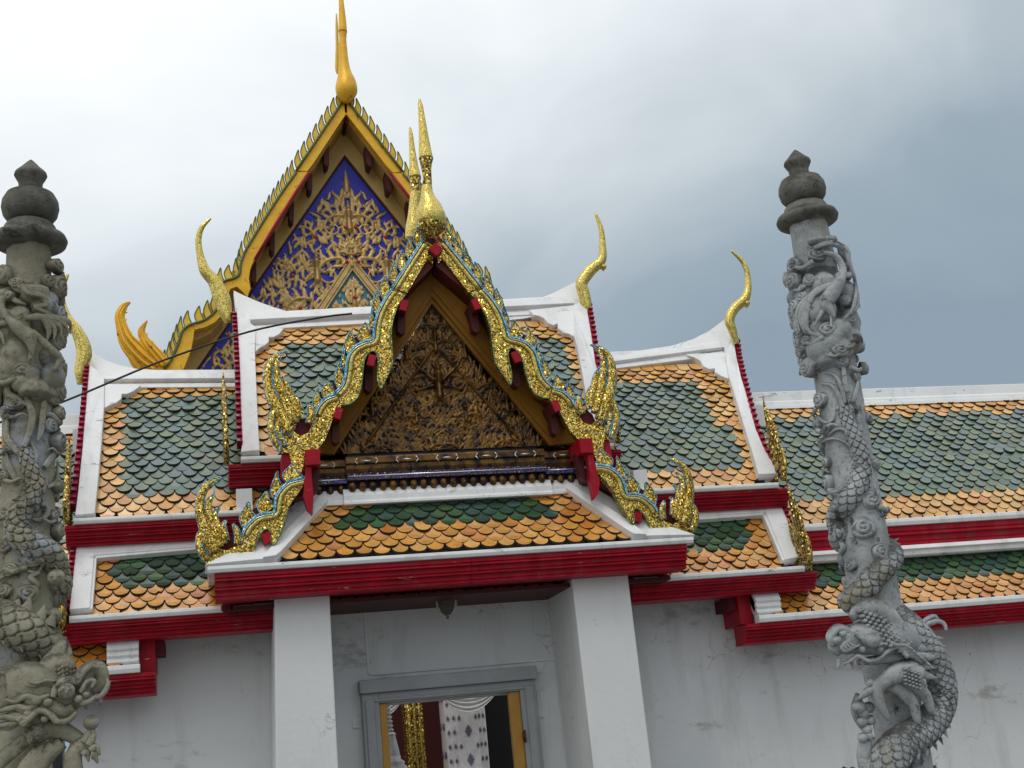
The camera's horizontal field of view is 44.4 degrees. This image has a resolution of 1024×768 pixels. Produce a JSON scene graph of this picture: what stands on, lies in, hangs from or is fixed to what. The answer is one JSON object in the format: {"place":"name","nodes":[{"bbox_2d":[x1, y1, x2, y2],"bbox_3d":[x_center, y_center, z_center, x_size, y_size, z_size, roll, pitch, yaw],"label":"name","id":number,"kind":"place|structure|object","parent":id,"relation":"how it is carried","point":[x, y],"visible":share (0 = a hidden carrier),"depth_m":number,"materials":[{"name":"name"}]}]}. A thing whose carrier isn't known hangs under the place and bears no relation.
{"place":"outdoors","nodes":[
{"label":"outdoors","id":0,"kind":"place"},
{"bbox_2d":[0,160,109,767],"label":"carved pillar","id":1,"kind":"structure","parent":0,"point":[48,688],"depth_m":8.11,"materials":[{"name":"stone"}]},
{"bbox_2d":[0,414,165,767],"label":"cloister gallery","id":2,"kind":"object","parent":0,"point":[132,666],"visible":0.14,"depth_m":11.41,"materials":[{"name":"tile"}]},
{"bbox_2d":[115,0,513,767],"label":"hall","id":3,"kind":"structure","parent":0,"point":[327,232],"depth_m":21.97,"materials":[{"name":"gold"}]},
{"bbox_2d":[445,696,493,711],"bbox_3d":[-0.662,4.674,18.849,1.046,0.509,0.086,-2,-17,-14],"label":"curtain swag","id":4,"kind":"object","parent":3,"relation":"hanging from","point":[470,704],"visible":0.24,"depth_m":18.79,"materials":[{"name":"white fabric"}]},
{"bbox_2d":[485,695,513,767],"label":"doorway","id":5,"kind":"structure","parent":3,"relation":"in","point":[496,711],"depth_m":20.71,"materials":[{"name":"black"}]},
{"bbox_2d":[390,705,398,713],"bbox_3d":[-1.959,4.684,18.539,0.796,0.497,0.086,-2,-17,-14],"label":"curtain swag","id":6,"kind":"object","parent":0,"point":[393,708],"visible":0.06,"depth_m":18.53,"materials":[{"name":"white fabric"}]},
{"bbox_2d":[387,705,406,767],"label":"stone spire","id":7,"kind":"structure","parent":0,"point":[396,761],"depth_m":14.59,"materials":[{"name":"stone"}]},
{"bbox_2d":[58,99,833,767],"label":"gate pavilion","id":8,"kind":"structure","parent":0,"point":[282,539],"depth_m":12.32,"materials":[{"name":"white"}]},
{"bbox_2d":[0,313,351,422],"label":"overhead cable","id":9,"kind":"object","parent":8,"relation":"attached to","point":[160,361],"visible":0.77,"depth_m":12.35,"materials":[{"name":"black plastic"}]},
{"bbox_2d":[379,703,390,767],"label":"door leaf","id":10,"kind":"structure","parent":8,"relation":"in","point":[383,706],"depth_m":12.11,"materials":[{"name":"gold wood"}]},
{"bbox_2d":[435,600,456,618],"bbox_3d":[-0.645,2.124,12.300,0.260,0.359,0.260,-2,-17,-14],"label":"hanging lamp","id":11,"kind":"object","parent":8,"relation":"hanging from","point":[446,609],"visible":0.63,"depth_m":12.21,"materials":[{"name":"grey metal"}]},
{"bbox_2d":[507,691,525,767],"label":"door leaf","id":12,"kind":"structure","parent":8,"relation":"in","point":[515,719],"depth_m":12.41,"materials":[{"name":"gold wood"}]},
{"bbox_2d":[0,0,1023,752],"label":"sky","id":13,"kind":"structure","parent":0,"point":[676,123],"materials":[{"name":"grey"}]},
{"bbox_2d":[776,150,957,767],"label":"carved pillar","id":14,"kind":"structure","parent":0,"point":[890,641],"depth_m":9.40,"materials":[{"name":"stone"}]},
{"bbox_2d":[714,384,1023,767],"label":"cloister gallery","id":15,"kind":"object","parent":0,"point":[950,474],"visible":0.67,"depth_m":13.87,"materials":[{"name":"tile"}]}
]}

